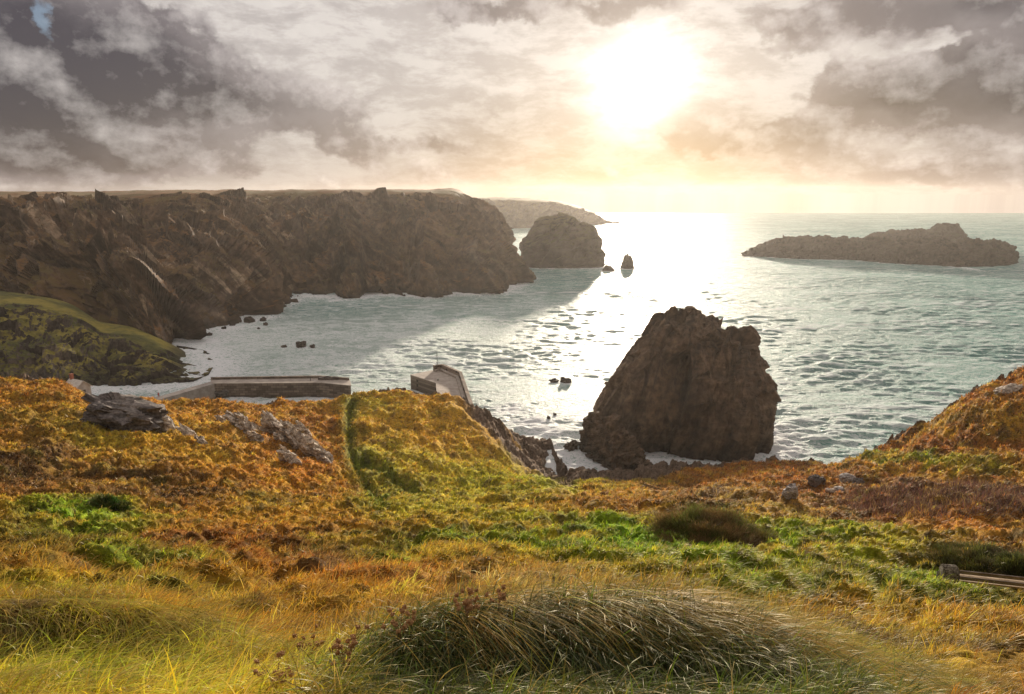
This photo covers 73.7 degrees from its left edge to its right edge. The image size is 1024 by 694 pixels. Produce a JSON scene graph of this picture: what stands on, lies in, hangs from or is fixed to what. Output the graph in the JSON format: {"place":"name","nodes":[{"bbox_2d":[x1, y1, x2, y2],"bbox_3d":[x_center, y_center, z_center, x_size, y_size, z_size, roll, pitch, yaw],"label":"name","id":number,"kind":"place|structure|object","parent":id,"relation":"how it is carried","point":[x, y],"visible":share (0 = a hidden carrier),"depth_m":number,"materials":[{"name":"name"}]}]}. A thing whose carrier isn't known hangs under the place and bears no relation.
{"place":"outdoors","nodes":[
{"label":"outdoors","id":0,"kind":"place"},
{"bbox_2d":[0,291,212,385],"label":"promontory","id":1,"kind":"structure","parent":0,"point":[44,337],"depth_m":258.35,"materials":[{"name":"green plant"}]},
{"bbox_2d":[0,187,535,343],"bbox_3d":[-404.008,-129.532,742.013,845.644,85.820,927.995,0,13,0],"label":"headland","id":2,"kind":"structure","parent":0,"point":[168,266],"depth_m":424.82,"materials":[{"name":"brown stone"}]},
{"bbox_2d":[210,375,350,397],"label":"quay","id":3,"kind":"structure","parent":0,"point":[274,386],"depth_m":224.37,"materials":[{"name":"grey concrete"}]},
{"bbox_2d":[0,366,1023,693],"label":"terrain","id":4,"kind":"structure","parent":0,"point":[522,453],"depth_m":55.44,"materials":[{"name":"plant"}]},
{"bbox_2d":[66,373,91,393],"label":"hut","id":5,"kind":"object","parent":4,"relation":"on","point":[82,385],"visible":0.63,"depth_m":154.97,"materials":[{"name":"stone"}]},
{"bbox_2d":[86,493,119,508],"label":"gorse bush","id":6,"kind":"object","parent":4,"relation":"on","point":[109,501],"visible":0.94,"depth_m":45.10,"materials":[{"name":"green plant"}]},
{"bbox_2d":[112,499,132,511],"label":"gorse bush","id":7,"kind":"object","parent":4,"relation":"on","point":[124,504],"visible":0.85,"depth_m":45.73,"materials":[{"name":"green plant"}]},
{"bbox_2d":[79,392,175,432],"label":"outcrop","id":8,"kind":"object","parent":4,"relation":"on","point":[112,411],"visible":0.86,"depth_m":99.94,"materials":[{"name":"stone"}]},
{"bbox_2d":[156,416,174,432],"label":"outcrop","id":9,"kind":"object","parent":4,"relation":"on","point":[167,425],"visible":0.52,"depth_m":102.79,"materials":[{"name":"stone"}]},
{"bbox_2d":[176,422,196,435],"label":"rock slab","id":10,"kind":"object","parent":4,"relation":"on","point":[184,430],"visible":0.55,"depth_m":101.07,"materials":[{"name":"stone"}]},
{"bbox_2d":[194,435,207,444],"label":"rock slab","id":11,"kind":"object","parent":4,"relation":"on","point":[200,439],"visible":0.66,"depth_m":97.27,"materials":[{"name":"stone"}]},
{"bbox_2d":[214,414,226,421],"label":"rock slab","id":12,"kind":"object","parent":4,"relation":"on","point":[220,418],"visible":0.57,"depth_m":121.32,"materials":[{"name":"stone"}]},
{"bbox_2d":[223,410,259,432],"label":"rock slab","id":13,"kind":"object","parent":4,"relation":"on","point":[240,420],"visible":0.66,"depth_m":115.96,"materials":[{"name":"stone"}]},
{"bbox_2d":[245,429,264,442],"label":"rock slab","id":14,"kind":"object","parent":4,"relation":"on","point":[253,436],"visible":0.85,"depth_m":104.84,"materials":[{"name":"stone"}]},
{"bbox_2d":[260,410,281,433],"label":"rock slab","id":15,"kind":"object","parent":4,"relation":"on","point":[270,422],"visible":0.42,"depth_m":116.26,"materials":[{"name":"stone"}]},
{"bbox_2d":[253,650,294,691],"bbox_3d":[-1.152,1.610,3.313,0.187,0.221,0.178,0,13,0],"label":"dead weed","id":16,"kind":"object","parent":4,"relation":"on","point":[278,655],"visible":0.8,"depth_m":3.29,"materials":[{"name":"brown plant"}]},
{"bbox_2d":[276,444,301,465],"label":"rock slab","id":17,"kind":"object","parent":4,"relation":"on","point":[284,453],"visible":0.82,"depth_m":95.73,"materials":[{"name":"stone"}]},
{"bbox_2d":[273,419,305,448],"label":"rock slab","id":18,"kind":"object","parent":4,"relation":"on","point":[289,432],"visible":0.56,"depth_m":107.55,"materials":[{"name":"stone"}]},
{"bbox_2d":[294,420,312,436],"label":"rock slab","id":19,"kind":"object","parent":4,"relation":"on","point":[300,426],"visible":0.56,"depth_m":114.22,"materials":[{"name":"stone"}]},
{"bbox_2d":[292,624,325,662],"bbox_3d":[-1.312,1.961,4.429,0.202,0.257,0.188,0,13,0],"label":"dead weed","id":20,"kind":"object","parent":4,"relation":"on","point":[321,642],"visible":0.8,"depth_m":4.40,"materials":[{"name":"brown plant"}]},
{"bbox_2d":[298,433,323,458],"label":"rock slab","id":21,"kind":"object","parent":4,"relation":"on","point":[307,444],"visible":0.51,"depth_m":104.33,"materials":[{"name":"stone"}]},
{"bbox_2d":[312,447,333,464],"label":"rock slab","id":22,"kind":"object","parent":4,"relation":"on","point":[325,457],"visible":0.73,"depth_m":102.58,"materials":[{"name":"stone"}]},
{"bbox_2d":[485,584,505,611],"bbox_3d":[-0.091,1.432,3.810,0.122,0.220,0.178,0,13,0],"label":"dead weed","id":23,"kind":"object","parent":4,"relation":"on","point":[501,596],"visible":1,"depth_m":3.77,"materials":[{"name":"brown plant"}]},
{"bbox_2d":[0,557,1023,693],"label":"grass","id":24,"kind":"structure","parent":4,"relation":"on","point":[823,662],"depth_m":3.71,"materials":[{"name":"plant"}]},
{"bbox_2d":[329,625,368,670],"bbox_3d":[-0.854,1.631,3.597,0.221,0.327,0.162,-7,14,-30],"label":"dead weed","id":25,"kind":"object","parent":24,"relation":"on","point":[338,646],"visible":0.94,"depth_m":3.59,"materials":[{"name":"brown plant"}]},
{"bbox_2d":[381,604,416,644],"bbox_3d":[-0.609,1.542,3.689,0.164,0.258,0.155,4,13,19],"label":"dead weed","id":26,"kind":"object","parent":24,"relation":"on","point":[393,622],"visible":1,"depth_m":3.68,"materials":[{"name":"brown plant"}]},
{"bbox_2d":[453,587,479,620],"bbox_3d":[-0.253,1.439,3.771,0.150,0.242,0.171,-3,13,-15],"label":"dead weed","id":27,"kind":"object","parent":24,"relation":"on","point":[467,603],"visible":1,"depth_m":3.74,"materials":[{"name":"brown plant"}]},
{"bbox_2d":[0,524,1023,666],"bbox_3d":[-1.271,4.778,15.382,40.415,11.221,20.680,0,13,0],"label":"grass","id":28,"kind":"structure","parent":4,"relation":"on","point":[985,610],"depth_m":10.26,"materials":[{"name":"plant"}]},
{"bbox_2d":[0,446,1023,553],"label":"heather","id":29,"kind":"object","parent":4,"relation":"on","point":[4,460],"visible":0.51,"depth_m":69.76,"materials":[{"name":"plant"}]},
{"bbox_2d":[638,500,774,546],"bbox_3d":[7.940,7.197,27.533,5.850,1.581,3.660,0,13,0],"label":"bush","id":30,"kind":"object","parent":4,"relation":"on","point":[702,523],"visible":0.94,"depth_m":27.41,"materials":[{"name":"green plant"}]},
{"bbox_2d":[733,518,786,546],"bbox_3d":[9.854,7.704,27.979,2.959,0.939,2.309,0,13,0],"label":"bush","id":31,"kind":"object","parent":4,"relation":"on","point":[763,534],"visible":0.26,"depth_m":27.78,"materials":[{"name":"green plant"}]},
{"bbox_2d":[781,483,797,499],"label":"boulder","id":32,"kind":"object","parent":4,"relation":"on","point":[790,490],"visible":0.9,"depth_m":65.30,"materials":[{"name":"stone"}]},
{"bbox_2d":[807,474,825,487],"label":"boulder","id":33,"kind":"object","parent":4,"relation":"on","point":[815,480],"visible":1,"depth_m":91.79,"materials":[{"name":"stone"}]},
{"bbox_2d":[825,488,834,492],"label":"boulder","id":34,"kind":"object","parent":4,"relation":"on","point":[832,490],"visible":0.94,"depth_m":84.22,"materials":[{"name":"stone"}]},
{"bbox_2d":[833,486,843,490],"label":"boulder","id":35,"kind":"object","parent":4,"relation":"on","point":[836,488],"visible":0.79,"depth_m":84.60,"materials":[{"name":"stone"}]},
{"bbox_2d":[838,473,855,482],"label":"boulder","id":36,"kind":"object","parent":4,"relation":"on","point":[846,477],"visible":0.84,"depth_m":91.77,"materials":[{"name":"stone"}]},
{"bbox_2d":[851,477,864,483],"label":"boulder","id":37,"kind":"object","parent":4,"relation":"on","point":[858,480],"visible":0.77,"depth_m":90.83,"materials":[{"name":"stone"}]},
{"bbox_2d":[837,476,1023,521],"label":"scrub","id":38,"kind":"object","parent":4,"relation":"on","point":[926,506],"visible":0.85,"depth_m":66.48,"materials":[{"name":"brown plant"}]},
{"bbox_2d":[907,538,1023,574],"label":"bramble","id":39,"kind":"object","parent":4,"relation":"on","point":[976,552],"visible":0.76,"depth_m":22.75,"materials":[{"name":"green plant"}]},
{"bbox_2d":[936,564,1023,588],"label":"bench","id":40,"kind":"object","parent":4,"relation":"on","point":[945,570],"visible":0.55,"depth_m":17.97,"materials":[{"name":"brown wood"}]},
{"bbox_2d":[985,548,1023,576],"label":"bramble","id":41,"kind":"object","parent":4,"relation":"on","point":[1015,560],"visible":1,"depth_m":21.77,"materials":[{"name":"green plant"}]},
{"bbox_2d":[993,383,1022,393],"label":"outcrop","id":42,"kind":"object","parent":4,"relation":"on","point":[1011,388],"visible":0.94,"depth_m":96.86,"materials":[{"name":"stone"}]},
{"bbox_2d":[0,0,1023,212],"label":"sky","id":43,"kind":"structure","parent":0,"point":[597,106],"materials":[{"name":"grey"}]},
{"bbox_2d":[478,197,634,228],"bbox_3d":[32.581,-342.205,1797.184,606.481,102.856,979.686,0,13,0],"label":"headland","id":44,"kind":"structure","parent":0,"point":[521,212],"depth_m":1456.50,"materials":[{"name":"stone"}]},
{"bbox_2d":[91,213,1023,474],"bbox_3d":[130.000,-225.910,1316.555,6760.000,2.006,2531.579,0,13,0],"label":"sea","id":45,"kind":"structure","parent":0,"point":[858,356],"depth_m":336.64,"materials":[{"name":"liquid"}]},
{"bbox_2d":[154,382,215,400],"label":"slipway","id":46,"kind":"structure","parent":45,"relation":"on","point":[205,390],"depth_m":219.50,"materials":[{"name":"concrete"}]},
{"bbox_2d":[214,389,228,397],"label":"harbour rock","id":47,"kind":"object","parent":45,"relation":"in","point":[223,393],"visible":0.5,"depth_m":223.67,"materials":[{"name":"stone"}]},
{"bbox_2d":[244,316,254,322],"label":"sea rock","id":48,"kind":"object","parent":45,"relation":"in","point":[249,319],"visible":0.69,"depth_m":357.71,"materials":[{"name":"brown stone"}]},
{"bbox_2d":[296,341,305,347],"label":"sea rock","id":49,"kind":"object","parent":45,"relation":"in","point":[299,344],"visible":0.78,"depth_m":298.80,"materials":[{"name":"brown stone"}]},
{"bbox_2d":[410,364,472,403],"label":"quay","id":50,"kind":"structure","parent":45,"relation":"in","point":[452,381],"depth_m":227.77,"materials":[{"name":"grey concrete"}]},
{"bbox_2d":[549,378,558,382],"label":"sea rock","id":51,"kind":"object","parent":45,"relation":"in","point":[554,380],"visible":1,"depth_m":243.36,"materials":[{"name":"stone"}]},
{"bbox_2d":[519,212,605,267],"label":"islet","id":52,"kind":"object","parent":45,"relation":"in","point":[561,240],"visible":0.88,"depth_m":621.98,"materials":[{"name":"brown stone"}]},
{"bbox_2d":[560,377,570,382],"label":"sea rock","id":53,"kind":"object","parent":45,"relation":"in","point":[564,380],"visible":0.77,"depth_m":242.02,"materials":[{"name":"brown stone"}]},
{"bbox_2d":[563,440,577,451],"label":"sea rock","id":54,"kind":"object","parent":45,"relation":"in","point":[572,445],"visible":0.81,"depth_m":177.44,"materials":[{"name":"brown stone"}]},
{"bbox_2d":[602,265,614,270],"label":"sea rock","id":55,"kind":"object","parent":45,"relation":"in","point":[607,268],"visible":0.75,"depth_m":601.36,"materials":[{"name":"brown stone"}]},
{"bbox_2d":[578,411,652,470],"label":"tidal rock","id":56,"kind":"object","parent":45,"relation":"in","point":[609,442],"visible":0.66,"depth_m":163.78,"materials":[{"name":"brown stone"}]},
{"bbox_2d":[620,253,633,268],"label":"sea rock","id":57,"kind":"object","parent":45,"relation":"in","point":[627,262],"visible":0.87,"depth_m":616.37,"materials":[{"name":"brown stone"}]},
{"bbox_2d":[593,306,781,461],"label":"sea stack","id":58,"kind":"object","parent":45,"relation":"in","point":[690,382],"visible":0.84,"depth_m":174.89,"materials":[{"name":"brown stone"}]},
{"bbox_2d":[741,235,1019,266],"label":"island","id":59,"kind":"structure","parent":45,"relation":"on","point":[961,252],"depth_m":681.24,"materials":[{"name":"brown stone"}]},
{"bbox_2d":[864,223,967,239],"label":"islet","id":60,"kind":"object","parent":45,"relation":"in","point":[949,231],"visible":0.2,"depth_m":878.76,"materials":[{"name":"brown stone"}]}
]}

